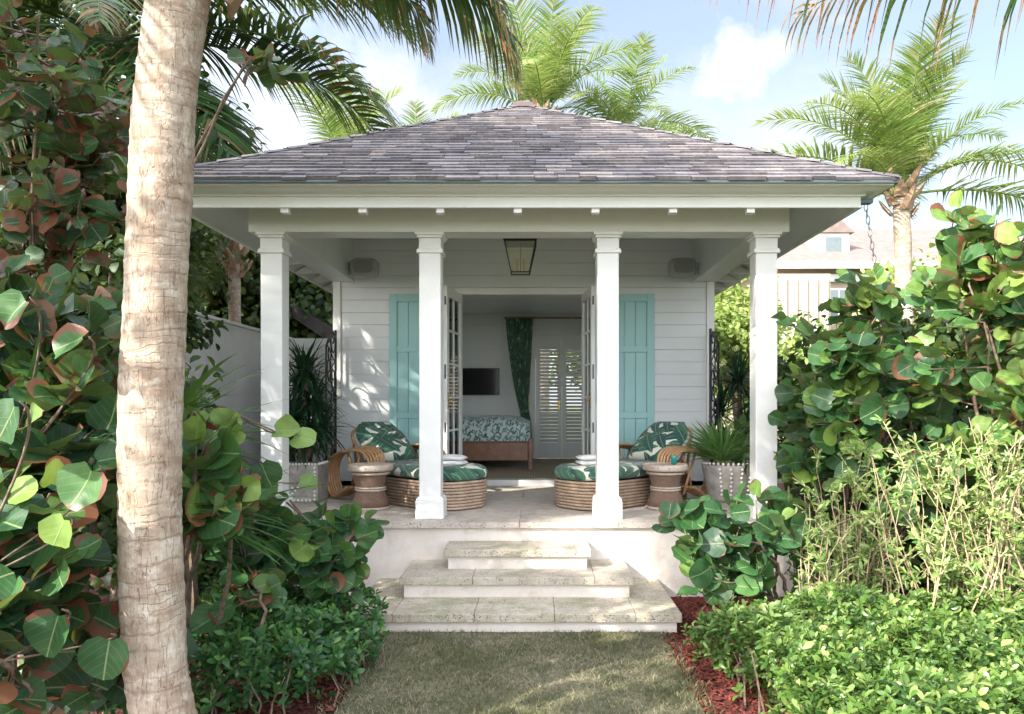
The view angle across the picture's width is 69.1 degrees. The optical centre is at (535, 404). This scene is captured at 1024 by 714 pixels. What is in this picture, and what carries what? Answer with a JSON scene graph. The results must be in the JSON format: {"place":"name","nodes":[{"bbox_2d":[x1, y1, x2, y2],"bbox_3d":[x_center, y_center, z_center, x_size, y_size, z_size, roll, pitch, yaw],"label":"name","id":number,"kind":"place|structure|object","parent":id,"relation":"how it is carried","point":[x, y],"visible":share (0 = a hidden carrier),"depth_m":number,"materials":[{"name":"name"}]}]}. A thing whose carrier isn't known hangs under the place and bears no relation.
{"place":"outdoors","nodes":[
{"label":"outdoors","id":0,"kind":"place"},
{"bbox_2d":[15,0,1023,405],"label":"sky","id":1,"kind":"structure","parent":0,"point":[746,72],"materials":[{"name":"blue"}]},
{"bbox_2d":[549,408,782,482],"bbox_3d":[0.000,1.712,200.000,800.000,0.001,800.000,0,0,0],"label":"ground","id":2,"kind":"structure","parent":0,"point":[779,480],"depth_m":62.35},
{"bbox_2d":[243,275,332,337],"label":"garden shed","id":3,"kind":"structure","parent":2,"relation":"on","point":[315,324],"depth_m":14.60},
{"bbox_2d":[275,64,405,141],"bbox_3d":[-4.538,-3.282,19.050,4.402,9.964,4.729,0,0,-20],"label":"coconut palm","id":4,"kind":"object","parent":2,"relation":"on","point":[337,128],"visible":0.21,"depth_m":18.31,"materials":[{"name":"green plant"}]},
{"bbox_2d":[368,98,460,130],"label":"coconut palm","id":5,"kind":"object","parent":2,"relation":"on","point":[413,117],"visible":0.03,"depth_m":21.19,"materials":[{"name":"green plant"}]},
{"bbox_2d":[7,483,1023,713],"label":"mulch bed","id":6,"kind":"object","parent":2,"relation":"on","point":[312,702],"depth_m":4.48,"materials":[{"name":"brown wood"}]},
{"bbox_2d":[0,254,198,713],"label":"sea grape shrub","id":7,"kind":"object","parent":6,"relation":"on","point":[59,631],"visible":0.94,"depth_m":3.01,"materials":[{"name":"green plant"}]},
{"bbox_2d":[0,262,202,666],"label":"strap leaf plant","id":8,"kind":"object","parent":6,"relation":"on","point":[5,381],"visible":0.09,"depth_m":3.45,"materials":[{"name":"green plant"}]},
{"bbox_2d":[0,225,214,473],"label":"garden bush","id":9,"kind":"object","parent":6,"relation":"on","point":[193,358],"visible":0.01,"depth_m":5.95,"materials":[{"name":"green plant"}]},
{"bbox_2d":[4,272,223,595],"bbox_3d":[-3.269,0.428,5.045,2.410,2.567,1.350,0,0,0],"label":"garden bush","id":10,"kind":"object","parent":6,"relation":"on","point":[103,528],"visible":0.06,"depth_m":4.81,"materials":[{"name":"green plant"}]},
{"bbox_2d":[0,25,232,302],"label":"broadleaf tree","id":11,"kind":"object","parent":6,"relation":"on","point":[89,212],"visible":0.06,"depth_m":8.46,"materials":[{"name":"green plant"}]},
{"bbox_2d":[0,0,266,312],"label":"broadleaf tree","id":12,"kind":"object","parent":6,"relation":"on","point":[211,235],"visible":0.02,"depth_m":11.31,"materials":[{"name":"green plant"}]},
{"bbox_2d":[43,233,228,600],"bbox_3d":[-3.734,0.091,6.396,1.870,3.233,1.464,0,0,0],"label":"garden bush","id":13,"kind":"object","parent":6,"relation":"on","point":[197,326],"visible":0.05,"depth_m":6.48,"materials":[{"name":"green plant"}]},
{"bbox_2d":[0,0,308,480],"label":"sea grape shrub","id":14,"kind":"object","parent":6,"relation":"on","point":[79,165],"visible":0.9,"depth_m":4.81,"materials":[{"name":"green plant"}]},
{"bbox_2d":[0,0,430,242],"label":"coconut palm","id":15,"kind":"object","parent":6,"relation":"on","point":[107,42],"visible":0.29,"depth_m":9.04,"materials":[{"name":"green plant"}]},
{"bbox_2d":[42,567,390,713],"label":"hedge","id":16,"kind":"object","parent":6,"relation":"on","point":[290,630],"visible":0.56,"depth_m":4.15,"materials":[{"name":"green plant"}]},
{"bbox_2d":[184,531,255,594],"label":"garden bush","id":17,"kind":"object","parent":6,"relation":"on","point":[201,578],"visible":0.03,"depth_m":6.04,"materials":[{"name":"green plant"}]},
{"bbox_2d":[188,231,260,323],"bbox_3d":[-5.872,-0.955,13.023,2.158,5.310,3.844,0,0,0],"label":"coconut palm","id":18,"kind":"object","parent":6,"relation":"on","point":[235,274],"visible":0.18,"depth_m":12.93,"materials":[{"name":"green plant"}]},
{"bbox_2d":[185,312,292,475],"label":"garden wall","id":19,"kind":"structure","parent":6,"relation":"on","point":[242,342],"depth_m":9.05,"materials":[{"name":"white paint"}]},
{"bbox_2d":[290,338,332,461],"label":"garden gate","id":20,"kind":"structure","parent":19,"relation":"attached to","point":[307,342],"depth_m":10.90,"materials":[{"name":"white paint"}]},
{"bbox_2d":[183,353,296,497],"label":"strap leaf plant","id":21,"kind":"object","parent":6,"relation":"on","point":[190,395],"visible":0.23,"depth_m":4.44,"materials":[{"name":"green plant"}]},
{"bbox_2d":[182,405,317,713],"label":"sea grape shrub","id":22,"kind":"object","parent":6,"relation":"on","point":[221,495],"visible":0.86,"depth_m":3.74,"materials":[{"name":"green plant"}]},
{"bbox_2d":[188,232,311,337],"bbox_3d":[-7.307,-1.487,15.635,5.599,6.382,3.867,0,0,0],"label":"broadleaf tree","id":23,"kind":"object","parent":6,"relation":"on","point":[217,302],"visible":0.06,"depth_m":14.67,"materials":[{"name":"green plant"}]},
{"bbox_2d":[185,467,338,685],"bbox_3d":[-1.605,1.034,4.476,0.906,1.336,1.034,0,0,-33],"label":"strap leaf plant","id":24,"kind":"object","parent":6,"relation":"on","point":[195,591],"visible":0.35,"depth_m":4.47,"materials":[{"name":"green plant"}]},
{"bbox_2d":[194,230,332,337],"bbox_3d":[-6.086,-1.664,16.020,6.776,6.736,4.595,0,0,0],"label":"broadleaf tree","id":25,"kind":"object","parent":6,"relation":"on","point":[319,304],"visible":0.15,"depth_m":14.69,"materials":[{"name":"green plant"}]},
{"bbox_2d":[204,483,389,628],"bbox_3d":[-1.585,1.073,5.051,0.906,1.278,1.143,0,0,31],"label":"sea grape shrub","id":26,"kind":"object","parent":6,"relation":"on","point":[342,567],"visible":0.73,"depth_m":4.95,"materials":[{"name":"green plant"}]},
{"bbox_2d":[252,344,343,461],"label":"yucca","id":27,"kind":"object","parent":6,"relation":"on","point":[292,455],"visible":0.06,"depth_m":9.54,"materials":[{"name":"green plant"}]},
{"bbox_2d":[116,0,528,713],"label":"coconut palm","id":28,"kind":"object","parent":6,"relation":"on","point":[152,360],"visible":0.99,"depth_m":3.00,"materials":[{"name":"beige plant"}]},
{"bbox_2d":[315,628,723,713],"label":"lawn","id":29,"kind":"structure","parent":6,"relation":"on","point":[521,688],"depth_m":4.55,"materials":[{"name":"plant"}]},
{"bbox_2d":[191,100,901,634],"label":"cottage","id":30,"kind":"structure","parent":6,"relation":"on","point":[613,218],"depth_m":6.73,"materials":[{"name":"white wood"}]},
{"bbox_2d":[289,460,329,502],"bbox_3d":[-2.518,0.828,8.031,0.505,0.423,0.498,0,0,0],"label":"square planter","id":31,"kind":"object","parent":30,"relation":"on","point":[321,474],"visible":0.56,"depth_m":7.80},
{"bbox_2d":[250,332,354,469],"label":"yucca","id":32,"kind":"object","parent":31,"relation":"in","point":[318,421],"visible":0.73,"depth_m":8.00,"materials":[{"name":"green plant"}]},
{"bbox_2d":[325,330,336,460],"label":"iron scroll gate","id":33,"kind":"structure","parent":30,"relation":"on","point":[331,370],"depth_m":9.15,"materials":[{"name":"black metal"}]},
{"bbox_2d":[348,258,378,277],"bbox_3d":[-2.178,-1.653,9.153,0.319,0.230,0.615,0,0,-44],"label":"outdoor speaker","id":34,"kind":"object","parent":30,"relation":"attached to","point":[363,267],"visible":1,"depth_m":8.95},
{"bbox_2d":[347,462,393,510],"bbox_3d":[-1.640,0.817,7.400,0.452,0.444,0.452,0,0,0],"label":"woven side table","id":35,"kind":"object","parent":30,"relation":"on","point":[370,486],"visible":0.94,"depth_m":7.26,"materials":[{"name":"brown wicker"}]},
{"bbox_2d":[328,421,486,510],"bbox_3d":[-1.295,0.615,7.951,1.867,0.832,1.047,0,0,44],"label":"rattan chaise","id":36,"kind":"object","parent":30,"relation":"on","point":[464,487],"visible":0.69,"depth_m":7.68,"materials":[{"name":"wicker"}]},
{"bbox_2d":[443,454,467,464],"bbox_3d":[-0.868,0.563,7.500,0.350,0.109,0.260,0,0,12],"label":"folded towel","id":37,"kind":"object","parent":36,"relation":"on","point":[452,459],"visible":0.69,"depth_m":7.38,"materials":[{"name":"white fabric"}]},
{"bbox_2d":[443,286,461,454],"bbox_3d":[-1.001,-0.215,9.080,0.149,2.346,0.767,0,0,8],"label":"french door","id":38,"kind":"structure","parent":30,"relation":"in","point":[452,299],"depth_m":9.05,"materials":[{"name":"white paint"}]},
{"bbox_2d":[462,368,498,394],"bbox_3d":[-0.993,-0.399,13.252,0.709,0.479,0.091,0,0,0],"label":"television","id":39,"kind":"object","parent":30,"relation":"attached to","point":[480,381],"visible":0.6,"depth_m":13.21,"materials":[{"name":"black plastic"}]},
{"bbox_2d":[462,415,532,469],"bbox_3d":[-1.114,0.582,11.970,2.151,0.786,1.960,0,0,0],"label":"bed","id":40,"kind":"object","parent":30,"relation":"on","point":[496,437],"visible":0.54,"depth_m":11.07,"materials":[{"name":"fabric"}]},
{"bbox_2d":[503,238,536,274],"bbox_3d":[-0.162,-1.757,8.039,0.412,0.691,0.373,0,0,0],"label":"porch lantern","id":41,"kind":"object","parent":30,"relation":"hanging from","point":[520,242],"visible":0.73,"depth_m":8.02,"materials":[{"name":"black metal"}]},
{"bbox_2d":[504,317,581,318],"bbox_3d":[0.595,-1.531,13.238,2.310,0.028,0.118,0,0,0],"label":"curtain rod","id":42,"kind":"object","parent":30,"relation":"attached to","point":[547,317],"visible":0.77,"depth_m":13.19,"materials":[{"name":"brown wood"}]},
{"bbox_2d":[506,318,532,438],"bbox_3d":[-0.282,-0.288,13.190,0.490,2.486,0.184,0,0,0],"label":"curtain","id":43,"kind":"object","parent":42,"relation":"hanging from","point":[519,334],"visible":0.85,"depth_m":13.18,"materials":[{"name":"fabric"}]},
{"bbox_2d":[536,335,561,457],"bbox_3d":[0.243,-0.133,13.304,0.466,2.200,0.111,0,0,0],"label":"rear door","id":44,"kind":"structure","parent":30,"relation":"in","point":[548,444],"depth_m":13.31,"materials":[{"name":"paint"}]},
{"bbox_2d":[562,335,581,457],"bbox_3d":[0.713,-0.132,13.333,0.466,2.200,0.054,0,0,0],"label":"rear door","id":45,"kind":"structure","parent":30,"relation":"in","point":[571,441],"depth_m":13.31,"materials":[{"name":"paint"}]},
{"bbox_2d":[582,286,595,454],"bbox_3d":[0.643,-0.215,9.078,0.149,2.344,0.767,0,0,-5],"label":"french door","id":46,"kind":"structure","parent":30,"relation":"in","point":[588,297],"depth_m":9.06,"materials":[{"name":"white paint"}]},
{"bbox_2d":[554,421,716,510],"bbox_3d":[0.999,0.615,7.951,1.867,0.832,1.047,0,0,-44],"label":"rattan chaise","id":47,"kind":"object","parent":30,"relation":"on","point":[575,485],"visible":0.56,"depth_m":7.60,"materials":[{"name":"wicker"}]},
{"bbox_2d":[575,454,595,464],"bbox_3d":[0.587,0.563,7.514,0.350,0.109,0.260,0,0,-8],"label":"folded towel","id":48,"kind":"object","parent":47,"relation":"on","point":[588,459],"visible":0.59,"depth_m":7.40,"materials":[{"name":"white fabric"}]},
{"bbox_2d":[643,462,687,509],"bbox_3d":[1.300,0.817,7.430,0.452,0.444,0.452,0,0,0],"label":"woven side table","id":49,"kind":"object","parent":30,"relation":"on","point":[665,478],"visible":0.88,"depth_m":7.29,"materials":[{"name":"brown wicker"}]},
{"bbox_2d":[671,455,676,463],"bbox_3d":[1.380,0.555,7.400,0.068,0.085,0.068,0,0,0],"label":"tumbler","id":50,"kind":"object","parent":49,"relation":"on","point":[673,459],"visible":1,"depth_m":7.37,"materials":[{"name":"teal glass"}]},
{"bbox_2d":[668,258,698,277],"bbox_3d":[1.889,-1.653,9.153,0.319,0.230,0.615,0,0,44],"label":"outdoor speaker","id":51,"kind":"object","parent":30,"relation":"attached to","point":[683,267],"visible":1,"depth_m":8.95},
{"bbox_2d":[709,328,719,460],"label":"iron scroll gate","id":52,"kind":"structure","parent":30,"relation":"on","point":[713,371],"depth_m":9.11,"materials":[{"name":"black metal"}]},
{"bbox_2d":[701,459,749,502],"bbox_3d":[2.080,0.824,7.978,0.600,0.431,0.594,0,0,0],"label":"shell planter","id":53,"kind":"object","parent":30,"relation":"on","point":[731,477],"visible":0.61,"depth_m":7.76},
{"bbox_2d":[676,415,749,464],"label":"fan palm","id":54,"kind":"object","parent":53,"relation":"in","point":[722,446],"visible":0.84,"depth_m":7.75,"materials":[{"name":"green plant"}]},
{"bbox_2d":[861,198,886,325],"bbox_3d":[2.887,-1.196,6.350,0.235,1.098,0.080,0,0,0],"label":"rain chain","id":55,"kind":"object","parent":30,"relation":"hanging from","point":[866,201],"visible":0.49,"depth_m":6.35,"materials":[{"name":"metal"}]},
{"bbox_2d":[651,479,830,607],"bbox_3d":[1.517,1.116,5.265,1.296,1.197,0.777,0,0,-19],"label":"sea grape shrub","id":56,"kind":"object","parent":6,"relation":"on","point":[719,556],"visible":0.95,"depth_m":5.13,"materials":[{"name":"green plant"}]},
{"bbox_2d":[714,344,778,462],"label":"yucca","id":57,"kind":"object","parent":6,"relation":"on","point":[738,375],"visible":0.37,"depth_m":9.82,"materials":[{"name":"green plant"}]},
{"bbox_2d":[714,276,789,432],"bbox_3d":[3.925,-0.632,14.931,2.166,4.674,2.714,0,0,0],"label":"broadleaf tree","id":58,"kind":"object","parent":6,"relation":"on","point":[731,324],"visible":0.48,"depth_m":14.32,"materials":[{"name":"green plant"}]},
{"bbox_2d":[741,352,842,500],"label":"garden bush","id":59,"kind":"object","parent":6,"relation":"on","point":[787,409],"visible":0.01,"depth_m":9.01,"materials":[{"name":"green plant"}]},
{"bbox_2d":[771,483,871,628],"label":"wispy shrub","id":60,"kind":"object","parent":6,"relation":"on","point":[819,559],"visible":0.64,"depth_m":5.01,"materials":[{"name":"green plant"}]},
{"bbox_2d":[681,580,1023,713],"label":"hedge","id":61,"kind":"object","parent":6,"relation":"on","point":[887,679],"visible":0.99,"depth_m":3.77,"materials":[{"name":"green plant"}]},
{"bbox_2d":[695,0,1023,78],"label":"coconut palm","id":62,"kind":"object","parent":6,"relation":"on","point":[1012,4],"visible":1,"depth_m":3.69,"materials":[{"name":"green plant"}]},
{"bbox_2d":[783,439,952,635],"bbox_3d":[2.397,0.994,5.415,1.257,1.524,0.855,0,0,0],"label":"wispy shrub","id":63,"kind":"object","parent":6,"relation":"on","point":[865,574],"visible":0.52,"depth_m":5.31,"materials":[{"name":"green plant"}]},
{"bbox_2d":[734,284,1002,565],"bbox_3d":[3.892,0.237,7.596,3.651,2.945,2.340,0,0,0],"label":"garden bush","id":64,"kind":"object","parent":6,"relation":"on","point":[923,319],"visible":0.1,"depth_m":7.33,"materials":[{"name":"green plant"}]},
{"bbox_2d":[751,6,1023,341],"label":"coconut palm","id":65,"kind":"object","parent":6,"relation":"on","point":[898,139],"visible":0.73,"depth_m":12.12,"materials":[{"name":"green plant"}]},
{"bbox_2d":[768,265,1012,607],"bbox_3d":[2.836,0.310,5.943,1.888,2.802,1.238,0,0,24],"label":"sea grape shrub","id":66,"kind":"object","parent":6,"relation":"on","point":[851,391],"visible":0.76,"depth_m":5.82,"materials":[{"name":"green plant"}]},
{"bbox_2d":[804,413,1023,608],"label":"garden bush","id":67,"kind":"object","parent":6,"relation":"on","point":[918,561],"visible":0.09,"depth_m":6.22,"materials":[{"name":"green plant"}]},
{"bbox_2d":[850,414,1023,670],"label":"wispy shrub","id":68,"kind":"object","parent":6,"relation":"on","point":[958,569],"visible":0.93,"depth_m":4.68,"materials":[{"name":"green plant"}]},
{"bbox_2d":[892,190,1023,608],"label":"sea grape shrub","id":69,"kind":"object","parent":6,"relation":"on","point":[988,309],"visible":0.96,"depth_m":5.34,"materials":[{"name":"green plant"}]},
{"bbox_2d":[944,415,1023,633],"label":"wispy shrub","id":70,"kind":"object","parent":6,"relation":"on","point":[1016,524],"visible":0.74,"depth_m":4.48,"materials":[{"name":"green plant"}]},
{"bbox_2d":[428,0,654,431],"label":"coconut palm","id":71,"kind":"object","parent":2,"relation":"on","point":[542,86],"visible":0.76,"depth_m":17.03,"materials":[{"name":"green plant"}]},
{"bbox_2d":[549,352,581,391],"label":"broadleaf tree","id":72,"kind":"object","parent":2,"relation":"on","point":[568,366],"visible":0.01,"depth_m":18.55,"materials":[{"name":"green plant"}]},
{"bbox_2d":[557,29,719,140],"bbox_3d":[2.439,-3.637,19.338,5.240,10.674,5.053,0,0,0],"label":"coconut palm","id":73,"kind":"object","parent":2,"relation":"on","point":[624,113],"visible":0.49,"depth_m":18.51,"materials":[{"name":"green plant"}]},
{"bbox_2d":[715,313,839,442],"bbox_3d":[7.721,-0.506,22.048,5.419,4.425,4.540,0,0,0],"label":"broadleaf tree","id":74,"kind":"object","parent":2,"relation":"on","point":[789,342],"visible":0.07,"depth_m":21.65,"materials":[{"name":"green plant"}]},
{"bbox_2d":[838,243,996,357],"bbox_3d":[11.263,-1.237,19.003,6.710,5.882,5.401,0,0,0],"label":"broadleaf tree","id":75,"kind":"object","parent":2,"relation":"on","point":[890,269],"depth_m":18.97,"materials":[{"name":"green plant"}]},
{"bbox_2d":[714,220,1023,438],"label":"neighbour house","id":76,"kind":"structure","parent":0,"point":[807,274],"depth_m":36.00,"materials":[{"name":"white paint"}]},
{"bbox_2d":[830,288,845,315],"bbox_3d":[14.400,-4.800,35.944,1.700,1.600,0.109,0,0,0],"label":"window","id":77,"kind":"structure","parent":76,"relation":"in","point":[834,292],"depth_m":35.89,"materials":[{"name":"white glass"}]}
]}

